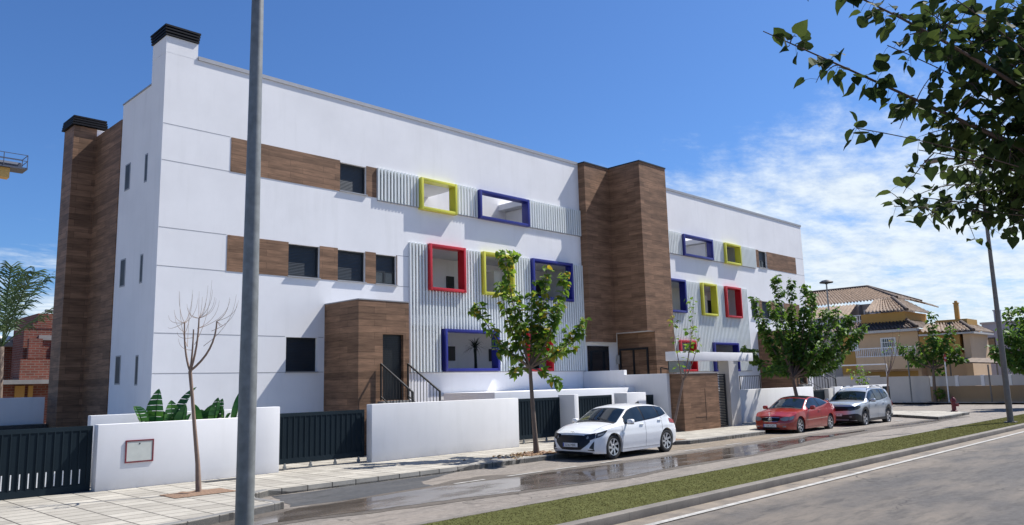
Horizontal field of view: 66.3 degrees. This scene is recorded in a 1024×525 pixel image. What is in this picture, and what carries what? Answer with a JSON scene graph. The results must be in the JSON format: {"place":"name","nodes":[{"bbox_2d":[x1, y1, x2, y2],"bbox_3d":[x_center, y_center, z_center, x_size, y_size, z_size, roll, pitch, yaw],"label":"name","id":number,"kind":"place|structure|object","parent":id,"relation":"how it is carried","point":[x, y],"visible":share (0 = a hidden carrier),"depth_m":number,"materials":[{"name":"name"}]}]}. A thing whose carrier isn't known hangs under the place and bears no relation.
{"place":"outdoors","nodes":[
{"label":"outdoors","id":0,"kind":"place"},
{"bbox_2d":[0,336,12,341],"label":"sack pile","id":1,"kind":"object","parent":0,"point":[8,338],"visible":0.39,"depth_m":41.90,"materials":[{"name":"white metal"}]},
{"bbox_2d":[3,342,12,379],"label":"brick house","id":2,"kind":"structure","parent":0,"point":[8,346],"depth_m":41.99,"materials":[{"name":"brick"}]},
{"bbox_2d":[0,424,46,429],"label":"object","id":3,"kind":"structure","parent":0,"point":[15,427],"depth_m":24.44,"materials":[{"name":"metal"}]},
{"bbox_2d":[2,359,49,423],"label":"brick house","id":4,"kind":"structure","parent":0,"point":[26,372],"depth_m":37.51,"materials":[{"name":"brick"}]},
{"bbox_2d":[14,386,32,397],"bbox_3d":[-23.293,6.256,37.358,0.130,0.750,0.750,-10,-12,44],"label":"window","id":5,"kind":"structure","parent":4,"relation":"in","point":[19,391],"depth_m":37.27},
{"bbox_2d":[10,309,52,384],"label":"brick house","id":6,"kind":"structure","parent":0,"point":[31,344],"depth_m":39.80,"materials":[{"name":"brick"}]},
{"bbox_2d":[0,411,968,524],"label":"pavement","id":7,"kind":"structure","parent":0,"point":[148,505],"depth_m":16.33,"materials":[{"name":"beige concrete"}]},
{"bbox_2d":[133,389,173,421],"bbox_3d":[-8.166,3.689,17.799,0.472,1.626,0.886,-10,-12,44],"label":"broad leaf plant","id":8,"kind":"object","parent":7,"relation":"on","point":[155,409],"visible":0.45,"depth_m":17.92,"materials":[{"name":"green plant"}]},
{"bbox_2d":[88,409,237,485],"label":"planter wall","id":9,"kind":"structure","parent":7,"relation":"on","point":[93,420],"depth_m":17.79,"materials":[{"name":"paint"}]},
{"bbox_2d":[161,387,195,420],"bbox_3d":[-7.761,3.739,18.257,0.491,1.649,0.843,-10,-12,44],"label":"broad leaf plant","id":10,"kind":"object","parent":7,"relation":"on","point":[181,414],"visible":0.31,"depth_m":18.29,"materials":[{"name":"green plant"}]},
{"bbox_2d":[91,407,279,491],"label":"garden wall","id":11,"kind":"structure","parent":7,"relation":"on","point":[134,455],"depth_m":17.46,"materials":[{"name":"paint"}]},
{"bbox_2d":[0,426,92,499],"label":"sliding gate","id":12,"kind":"structure","parent":11,"relation":"attached to","point":[36,462],"depth_m":15.90,"materials":[{"name":"metal"}]},
{"bbox_2d":[161,488,235,497],"bbox_3d":[-6.232,4.565,15.581,0.800,0.030,1.250,-10,-12,44],"label":"tree pit","id":13,"kind":"object","parent":7,"relation":"on","point":[181,494],"visible":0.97,"depth_m":15.47,"materials":[{"name":"soil"}]},
{"bbox_2d":[168,284,236,491],"bbox_3d":[-6.294,2.444,15.806,1.543,4.311,0.786,-2,-9,0],"label":"bare tree","id":14,"kind":"object","parent":13,"relation":"on","point":[198,487],"visible":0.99,"depth_m":15.80,"materials":[{"name":"brown plant"}]},
{"bbox_2d":[201,478,235,482],"bbox_3d":[-6.576,4.931,17.759,0.300,0.008,0.850,-10,-12,44],"label":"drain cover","id":15,"kind":"object","parent":7,"relation":"on","point":[219,480],"visible":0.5,"depth_m":17.67,"materials":[{"name":"grey metal"}]},
{"bbox_2d":[221,395,237,417],"bbox_3d":[-6.848,3.895,19.121,0.419,1.557,0.618,-10,-12,44],"label":"broad leaf plant","id":16,"kind":"object","parent":7,"relation":"on","point":[234,411],"visible":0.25,"depth_m":19.31,"materials":[{"name":"green plant"}]},
{"bbox_2d":[279,409,363,469],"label":"sliding gate","id":17,"kind":"structure","parent":7,"relation":"on","point":[310,437],"depth_m":20.49,"materials":[{"name":"metal"}]},
{"bbox_2d":[367,398,518,461],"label":"garden wall","id":18,"kind":"structure","parent":7,"relation":"on","point":[398,431],"depth_m":22.92,"materials":[{"name":"paint"}]},
{"bbox_2d":[463,450,554,460],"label":"leaf litter","id":19,"kind":"object","parent":7,"relation":"on","point":[524,453],"visible":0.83,"depth_m":21.91,"materials":[{"name":"brown plant"}]},
{"bbox_2d":[515,451,556,455],"bbox_3d":[0.704,5.453,22.447,0.800,0.030,1.300,-10,-12,44],"label":"tree pit","id":20,"kind":"object","parent":7,"relation":"on","point":[532,453],"visible":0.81,"depth_m":22.23,"materials":[{"name":"soil"}]},
{"bbox_2d":[467,249,591,452],"bbox_3d":[0.604,2.578,22.832,3.600,5.860,1.937,-3,-9,9],"label":"street tree","id":21,"kind":"object","parent":20,"relation":"on","point":[542,338],"visible":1,"depth_m":22.63,"materials":[{"name":"green plant"}]},
{"bbox_2d":[518,397,559,443],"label":"sliding gate","id":22,"kind":"structure","parent":7,"relation":"on","point":[547,411],"depth_m":26.98,"materials":[{"name":"metal"}]},
{"bbox_2d":[444,387,634,441],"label":"garage roof","id":23,"kind":"structure","parent":7,"relation":"on","point":[523,394],"depth_m":28.08,"materials":[{"name":"white paint"}]},
{"bbox_2d":[558,394,578,427],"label":"gate pillar","id":24,"kind":"structure","parent":7,"relation":"on","point":[569,408],"depth_m":27.47,"materials":[{"name":"paint"}]},
{"bbox_2d":[578,395,611,418],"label":"sliding gate","id":25,"kind":"structure","parent":7,"relation":"on","point":[587,404],"depth_m":28.99,"materials":[{"name":"metal"}]},
{"bbox_2d":[583,370,671,418],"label":"ramp wall","id":26,"kind":"structure","parent":7,"relation":"on","point":[657,386],"depth_m":31.93,"materials":[{"name":"paint"}]},
{"bbox_2d":[614,392,645,403],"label":"gate pillar","id":27,"kind":"structure","parent":7,"relation":"on","point":[631,397],"depth_m":29.78,"materials":[{"name":"paint"}]},
{"bbox_2d":[646,395,653,404],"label":"sliding gate","id":28,"kind":"structure","parent":27,"relation":"attached to","point":[649,399],"depth_m":31.12,"materials":[{"name":"metal"}]},
{"bbox_2d":[669,373,720,431],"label":"portal wall","id":29,"kind":"structure","parent":7,"relation":"on","point":[699,407],"depth_m":31.21,"materials":[{"name":"brown wood"}]},
{"bbox_2d":[665,351,752,425],"bbox_3d":[8.430,5.324,32.717,0.500,3.120,6.180,-10,-12,44],"label":"entrance portal","id":30,"kind":"object","parent":7,"relation":"on","point":[728,364],"visible":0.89,"depth_m":33.26,"materials":[{"name":"paint"}]},
{"bbox_2d":[718,374,728,425],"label":"pedestrian gate","id":31,"kind":"structure","parent":30,"relation":"attached to","point":[725,400],"depth_m":33.05,"materials":[{"name":"metal"}]},
{"bbox_2d":[820,388,832,400],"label":"gate pillar","id":32,"kind":"structure","parent":7,"relation":"on","point":[828,392],"depth_m":42.34,"materials":[{"name":"grey paint"}]},
{"bbox_2d":[813,390,824,399],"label":"sliding gate","id":33,"kind":"structure","parent":32,"relation":"attached to","point":[819,394],"depth_m":41.94,"materials":[{"name":"metal"}]},
{"bbox_2d":[830,384,886,395],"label":"garden wall","id":34,"kind":"structure","parent":7,"relation":"on","point":[835,389],"depth_m":44.25,"materials":[{"name":"paint"}]},
{"bbox_2d":[882,386,890,398],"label":"sliding gate","id":35,"kind":"structure","parent":34,"relation":"attached to","point":[884,387],"depth_m":47.74,"materials":[{"name":"metal"}]},
{"bbox_2d":[950,396,958,411],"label":"fire hydrant","id":36,"kind":"object","parent":7,"relation":"on","point":[953,402],"visible":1,"depth_m":40.70,"materials":[{"name":"red metal"}]},
{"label":"tree pit","id":37,"kind":"structure","parent":7,"relation":"on","visible":0},
{"bbox_2d":[739,274,869,395],"bbox_3d":[13.468,3.838,36.098,6.400,6.822,3.242,-1,-9,-1],"label":"street tree","id":38,"kind":"object","parent":37,"relation":"on","point":[806,357],"visible":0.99,"depth_m":36.16,"materials":[{"name":"green plant"}]},
{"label":"tree pit","id":39,"kind":"structure","parent":7,"relation":"on","visible":0},
{"bbox_2d":[667,297,701,423],"bbox_3d":[5.775,3.516,26.301,1.280,4.834,1.083,-10,-12,44],"label":"street tree","id":40,"kind":"object","parent":39,"relation":"on","point":[692,327],"visible":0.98,"depth_m":26.41,"materials":[{"name":"green plant"}]},
{"bbox_2d":[0,0,1023,341],"label":"sky","id":41,"kind":"structure","parent":0,"point":[698,91],"materials":[{"name":"blue"}]},
{"bbox_2d":[262,404,1023,524],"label":"service road","id":42,"kind":"structure","parent":0,"point":[979,412],"depth_m":19.51,"materials":[{"name":"grey asphalt"}]},
{"bbox_2d":[272,472,453,506],"bbox_3d":[-2.660,4.805,16.768,1.871,0.001,5.561,-10,-12,44],"label":"asphalt patch","id":43,"kind":"object","parent":42,"relation":"on","point":[335,494],"visible":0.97,"depth_m":16.14,"materials":[{"name":"grey asphalt"}]},
{"bbox_2d":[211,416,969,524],"bbox_3d":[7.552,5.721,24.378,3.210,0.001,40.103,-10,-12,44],"label":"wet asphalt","id":44,"kind":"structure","parent":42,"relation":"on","point":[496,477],"depth_m":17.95,"materials":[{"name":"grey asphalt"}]},
{"bbox_2d":[231,430,866,524],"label":"puddle","id":45,"kind":"object","parent":44,"relation":"on","point":[527,482],"visible":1,"depth_m":16.80,"materials":[{"name":"liquid"}]},
{"bbox_2d":[892,417,957,426],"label":"puddle","id":46,"kind":"object","parent":44,"relation":"on","point":[922,422],"visible":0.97,"depth_m":34.19,"materials":[{"name":"liquid"}]},
{"bbox_2d":[554,401,675,458],"bbox_3d":[3.055,4.877,23.083,2.199,1.515,4.177,-10,-12,44],"label":"white hatchback","id":47,"kind":"object","parent":42,"relation":"on","point":[610,431],"visible":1,"depth_m":22.25,"materials":[{"name":"paint"}]},
{"bbox_2d":[453,420,899,483],"bbox_3d":[8.432,6.043,26.643,0.116,0.001,27.500,-10,-12,44],"label":"bay marking","id":48,"kind":"object","parent":42,"relation":"on","point":[618,460],"visible":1,"depth_m":19.62,"materials":[{"name":"paint"}]},
{"bbox_2d":[670,432,791,449],"bbox_3d":[7.710,6.143,27.094,1.819,0.001,9.016,-10,-12,44],"label":"sandy gutter","id":49,"kind":"object","parent":42,"relation":"on","point":[722,442],"visible":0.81,"depth_m":26.32,"materials":[{"name":"beige sand"}]},
{"bbox_2d":[755,396,835,432],"bbox_3d":[11.396,6.061,31.478,2.146,1.398,4.531,-10,-12,44],"label":"red coupe","id":50,"kind":"object","parent":42,"relation":"on","point":[798,414],"visible":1,"depth_m":30.55,"materials":[{"name":"paint"}]},
{"bbox_2d":[824,385,892,424],"bbox_3d":[15.388,6.388,35.043,2.228,1.732,4.549,-10,-12,44],"label":"silver suv","id":51,"kind":"object","parent":42,"relation":"on","point":[862,405],"visible":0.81,"depth_m":34.26,"materials":[{"name":"paint"}]},
{"bbox_2d":[422,414,1023,524],"bbox_3d":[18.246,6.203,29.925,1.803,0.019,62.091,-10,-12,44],"label":"grass","id":52,"kind":"structure","parent":0,"point":[934,435],"depth_m":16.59,"materials":[{"name":"green plant"}]},
{"bbox_2d":[235,0,263,524],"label":"street lamp","id":53,"kind":"object","parent":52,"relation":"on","point":[245,461],"visible":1,"depth_m":9.09,"materials":[{"name":"metal"}]},
{"bbox_2d":[924,156,1017,422],"bbox_3d":[18.880,0.967,32.373,2.258,11.080,0.669,-6,-10,29],"label":"street lamp","id":54,"kind":"object","parent":52,"relation":"on","point":[1007,393],"visible":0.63,"depth_m":31.64,"materials":[{"name":"metal"}]},
{"bbox_2d":[985,306,1023,375],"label":"street tree","id":55,"kind":"object","parent":52,"relation":"on","point":[1014,340],"visible":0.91,"depth_m":44.18,"materials":[{"name":"green plant"}]},
{"bbox_2d":[719,386,813,424],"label":"garden wall","id":56,"kind":"structure","parent":0,"point":[753,402],"depth_m":36.68,"materials":[{"name":"paint"}]},
{"bbox_2d":[615,428,1023,524],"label":"road","id":57,"kind":"structure","parent":0,"point":[980,484],"depth_m":13.67,"materials":[{"name":"grey asphalt"}]},
{"bbox_2d":[645,431,1023,524],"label":"edge line","id":58,"kind":"object","parent":57,"relation":"on","point":[711,509],"visible":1,"depth_m":14.87,"materials":[{"name":"paint"}]},
{"bbox_2d":[763,0,1023,250],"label":"overhanging tree","id":59,"kind":"object","parent":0,"point":[1004,154],"visible":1,"depth_m":5.82,"materials":[{"name":"green plant"}]},
{"bbox_2d":[806,285,993,385],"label":"corner house","id":60,"kind":"structure","parent":0,"point":[884,315],"depth_m":61.90,"materials":[{"name":"beige paint"}]},
{"bbox_2d":[880,337,896,356],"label":"window","id":61,"kind":"structure","parent":60,"relation":"in","point":[884,342],"depth_m":61.76,"materials":[{"name":"white metal"}]},
{"bbox_2d":[893,404,978,410],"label":"side street","id":62,"kind":"structure","parent":0,"point":[923,407],"depth_m":50.23,"materials":[{"name":"grey asphalt"}]},
{"bbox_2d":[819,280,835,386],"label":"street lamp","id":63,"kind":"object","parent":62,"relation":"on","point":[826,282],"visible":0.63,"depth_m":56.48,"materials":[{"name":"metal"}]},
{"bbox_2d":[846,365,870,384],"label":"sapling","id":64,"kind":"object","parent":62,"relation":"on","point":[860,377],"visible":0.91,"depth_m":53.85,"materials":[{"name":"green plant"}]},
{"bbox_2d":[882,328,899,394],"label":"sapling","id":65,"kind":"object","parent":62,"relation":"on","point":[889,370],"visible":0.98,"depth_m":45.49,"materials":[{"name":"brown plant"}]},
{"bbox_2d":[892,402,1023,404],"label":"pavement","id":66,"kind":"structure","parent":0,"point":[958,403],"depth_m":53.20,"materials":[{"name":"concrete"}]},
{"bbox_2d":[823,363,887,375],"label":"pergola frame","id":67,"kind":"object","parent":66,"relation":"on","point":[865,364],"visible":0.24,"depth_m":59.55,"materials":[{"name":"white metal"}]},
{"bbox_2d":[907,361,912,401],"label":"sign post","id":68,"kind":"object","parent":66,"relation":"on","point":[909,381],"visible":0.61,"depth_m":55.66,"materials":[{"name":"metal"}]},
{"bbox_2d":[813,374,1023,401],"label":"street wall","id":69,"kind":"structure","parent":66,"relation":"on","point":[964,388],"depth_m":54.55,"materials":[{"name":"stone"}]},
{"bbox_2d":[943,354,949,401],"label":"sign post","id":70,"kind":"object","parent":66,"relation":"on","point":[944,355],"visible":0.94,"depth_m":54.04,"materials":[{"name":"white metal"}]},
{"bbox_2d":[949,358,998,375],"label":"car port","id":71,"kind":"object","parent":66,"relation":"on","point":[982,360],"visible":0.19,"depth_m":55.03,"materials":[{"name":"metal"}]},
{"bbox_2d":[987,365,992,401],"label":"sign post","id":72,"kind":"object","parent":66,"relation":"on","point":[990,383],"visible":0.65,"depth_m":52.16,"materials":[{"name":"metal"}]},
{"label":"tree pit","id":73,"kind":"structure","parent":66,"relation":"on","visible":0},
{"bbox_2d":[896,311,969,401],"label":"street tree","id":74,"kind":"object","parent":73,"relation":"on","point":[931,359],"visible":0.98,"depth_m":54.85,"materials":[{"name":"green plant"}]},
{"bbox_2d":[933,387,945,401],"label":"shrub","id":75,"kind":"object","parent":73,"relation":"on","point":[941,396],"visible":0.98,"depth_m":54.27,"materials":[{"name":"green plant"}]},
{"label":"ground","id":76,"kind":"structure","parent":0,"visible":0},
{"bbox_2d":[0,151,27,179],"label":"crane","id":77,"kind":"object","parent":76,"relation":"on","point":[7,168],"visible":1,"depth_m":70.24,"materials":[{"name":"metal"}]},
{"bbox_2d":[0,397,44,425],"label":"yard wall","id":78,"kind":"structure","parent":76,"relation":"on","point":[21,410],"depth_m":24.98,"materials":[{"name":"paint"}]},
{"bbox_2d":[0,260,54,397],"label":"palm tree","id":79,"kind":"object","parent":76,"relation":"on","point":[7,320],"visible":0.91,"depth_m":32.46,"materials":[{"name":"plant"}]},
{"bbox_2d":[195,398,230,419],"bbox_3d":[-7.216,3.935,18.749,0.511,1.389,0.929,-10,-12,44],"label":"broad leaf plant","id":80,"kind":"object","parent":76,"relation":"on","point":[213,411],"visible":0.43,"depth_m":18.78,"materials":[{"name":"green plant"}]},
{"bbox_2d":[46,23,819,454],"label":"apartment building","id":81,"kind":"structure","parent":76,"relation":"on","point":[386,235],"depth_m":26.00,"materials":[{"name":"white paint"}]},
{"bbox_2d":[114,355,120,384],"bbox_3d":[-11.649,3.178,23.143,0.420,0.850,0.011,-10,-12,44],"label":"window","id":82,"kind":"structure","parent":81,"relation":"in","point":[118,358],"depth_m":23.13,"materials":[{"name":"grey glass"}]},
{"bbox_2d":[119,258,125,287],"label":"window","id":83,"kind":"structure","parent":81,"relation":"in","point":[123,262],"depth_m":23.58,"materials":[{"name":"grey glass"}]},
{"bbox_2d":[124,162,130,191],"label":"window","id":84,"kind":"structure","parent":81,"relation":"in","point":[127,167],"depth_m":24.04,"materials":[{"name":"grey glass"}]},
{"bbox_2d":[134,355,138,385],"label":"window","id":85,"kind":"structure","parent":81,"relation":"in","point":[137,356],"depth_m":22.11,"materials":[{"name":"grey glass"}]},
{"bbox_2d":[139,253,143,283],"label":"window","id":86,"kind":"structure","parent":81,"relation":"in","point":[141,255],"depth_m":22.55,"materials":[{"name":"grey glass"}]},
{"bbox_2d":[144,153,147,182],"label":"window","id":87,"kind":"structure","parent":81,"relation":"in","point":[146,155],"depth_m":23.01,"materials":[{"name":"grey glass"}]},
{"bbox_2d":[285,337,318,372],"bbox_3d":[-6.610,2.899,24.518,0.215,1.095,1.150,-10,-12,44],"label":"window","id":88,"kind":"structure","parent":81,"relation":"in","point":[300,352],"depth_m":24.58,"materials":[{"name":"glass"}]},
{"bbox_2d":[287,244,320,278],"bbox_3d":[-6.662,-0.022,24.999,0.215,1.055,1.180,-10,-12,44],"label":"window","id":89,"kind":"structure","parent":81,"relation":"in","point":[302,260],"depth_m":25.06,"materials":[{"name":"glass"}]},
{"bbox_2d":[337,250,366,282],"bbox_3d":[-5.405,0.141,26.256,0.215,1.055,1.150,-10,-12,44],"label":"window","id":90,"kind":"structure","parent":81,"relation":"in","point":[350,264],"depth_m":26.33,"materials":[{"name":"glass"}]},
{"bbox_2d":[339,163,367,195],"bbox_3d":[-5.452,-2.838,26.752,0.215,1.015,1.120,-10,-12,44],"label":"window","id":91,"kind":"structure","parent":81,"relation":"in","point":[352,178],"depth_m":26.83,"materials":[{"name":"glass"}]},
{"bbox_2d":[375,255,397,285],"bbox_3d":[-4.409,0.270,27.252,0.215,1.055,0.940,-10,-12,44],"label":"window","id":92,"kind":"structure","parent":81,"relation":"in","point":[385,265],"depth_m":27.34,"materials":[{"name":"glass"}]},
{"bbox_2d":[380,363,413,402],"bbox_3d":[-3.464,4.004,23.480,1.605,2.020,0.045,-10,-12,44],"label":"stair railing","id":93,"kind":"object","parent":81,"relation":"on","point":[397,378],"visible":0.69,"depth_m":23.61,"materials":[{"name":"black metal"}]},
{"bbox_2d":[407,363,440,401],"bbox_3d":[-2.731,4.099,24.212,1.605,2.020,0.045,-10,-12,44],"label":"stair railing","id":94,"kind":"object","parent":81,"relation":"on","point":[423,377],"visible":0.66,"depth_m":24.36,"materials":[{"name":"grey metal"}]},
{"bbox_2d":[446,276,453,288],"bbox_3d":[-2.526,1.519,32.152,0.042,1.910,0.400,-10,-12,44],"label":"terrace door","id":95,"kind":"structure","parent":81,"relation":"in","point":[449,280],"depth_m":32.23,"materials":[{"name":"glass"}]},
{"bbox_2d":[448,346,454,360],"bbox_3d":[-2.451,3.699,31.830,0.042,0.580,0.350,-10,-12,44],"label":"terrace door","id":96,"kind":"structure","parent":81,"relation":"in","point":[451,349],"depth_m":31.80,"materials":[{"name":"glass"}]},
{"bbox_2d":[465,338,482,367],"bbox_3d":[-1.380,4.151,30.777,1.274,2.450,1.259,1,-9,-18],"label":"spiky palm","id":97,"kind":"object","parent":81,"relation":"on","point":[474,344],"visible":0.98,"depth_m":30.80,"materials":[{"name":"black plant"}]},
{"bbox_2d":[489,349,491,360],"bbox_3d":[-0.841,3.957,33.431,0.042,0.520,0.380,-10,-12,44],"label":"terrace door","id":98,"kind":"structure","parent":81,"relation":"in","point":[490,351],"depth_m":33.32,"materials":[{"name":"glass"}]},
{"bbox_2d":[534,280,543,320],"bbox_3d":[1.097,1.875,35.796,0.042,2.140,1.100,-10,-12,44],"label":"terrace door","id":99,"kind":"structure","parent":81,"relation":"in","point":[538,288],"depth_m":35.98,"materials":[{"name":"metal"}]},
{"bbox_2d":[587,346,609,370],"bbox_3d":[3.861,4.764,34.789,0.036,2.100,1.500,-10,-12,44],"label":"lobby window","id":100,"kind":"structure","parent":81,"relation":"in","point":[597,356],"depth_m":34.83,"materials":[{"name":"black glass"}]},
{"bbox_2d":[619,347,649,373],"bbox_3d":[5.500,4.893,35.177,1.580,2.080,0.080,-10,-12,44],"label":"entrance door","id":101,"kind":"structure","parent":81,"relation":"in","point":[647,353],"depth_m":35.20,"materials":[{"name":"black paint"}]},
{"bbox_2d":[707,300,711,312],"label":"terrace door","id":102,"kind":"structure","parent":81,"relation":"in","point":[708,301],"depth_m":46.50,"materials":[{"name":"glass"}]},
{"bbox_2d":[739,375,760,389],"bbox_3d":[12.191,6.353,40.028,0.045,1.142,2.145,-10,-12,44],"label":"terrace railing","id":103,"kind":"object","parent":81,"relation":"on","point":[749,381],"visible":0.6,"depth_m":39.99,"materials":[{"name":"grey metal"}]},
{"bbox_2d":[751,300,757,317],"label":"window","id":104,"kind":"structure","parent":81,"relation":"in","point":[754,300],"depth_m":45.90,"materials":[{"name":"glass"}]},
{"bbox_2d":[758,251,768,268],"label":"window","id":105,"kind":"structure","parent":81,"relation":"in","point":[762,264],"depth_m":47.44,"materials":[{"name":"glass"}]},
{"bbox_2d":[762,301,768,318],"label":"window","id":106,"kind":"structure","parent":81,"relation":"in","point":[764,309],"depth_m":46.92,"materials":[{"name":"glass"}]},
{"bbox_2d":[800,375,828,389],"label":"stair railing","id":107,"kind":"object","parent":81,"relation":"on","point":[819,381],"visible":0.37,"depth_m":43.67,"materials":[{"name":"grey metal"}]},
{"bbox_2d":[808,373,836,388],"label":"stair railing","id":108,"kind":"object","parent":81,"relation":"on","point":[824,378],"visible":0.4,"depth_m":44.31,"materials":[{"name":"grey metal"}]},
{"bbox_2d":[156,410,968,524],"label":"pavement kerb","id":109,"kind":"structure","parent":76,"relation":"on","point":[475,467],"depth_m":19.61,"materials":[{"name":"concrete"}]},
{"bbox_2d":[407,413,1023,524],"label":"median kerb","id":110,"kind":"structure","parent":76,"relation":"on","point":[626,515],"depth_m":14.95,"materials":[{"name":"concrete"}]},
{"bbox_2d":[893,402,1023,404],"bbox_3d":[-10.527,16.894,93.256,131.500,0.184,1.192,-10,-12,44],"label":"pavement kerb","id":111,"kind":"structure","parent":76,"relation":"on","point":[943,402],"depth_m":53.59,"materials":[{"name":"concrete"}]},
{"bbox_2d":[980,310,1020,385],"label":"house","id":112,"kind":"structure","parent":76,"relation":"on","point":[992,340],"depth_m":65.37,"materials":[{"name":"beige paint"}]},
{"bbox_2d":[988,337,996,354],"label":"window","id":113,"kind":"structure","parent":112,"relation":"in","point":[991,341],"depth_m":65.45,"materials":[{"name":"metal"}]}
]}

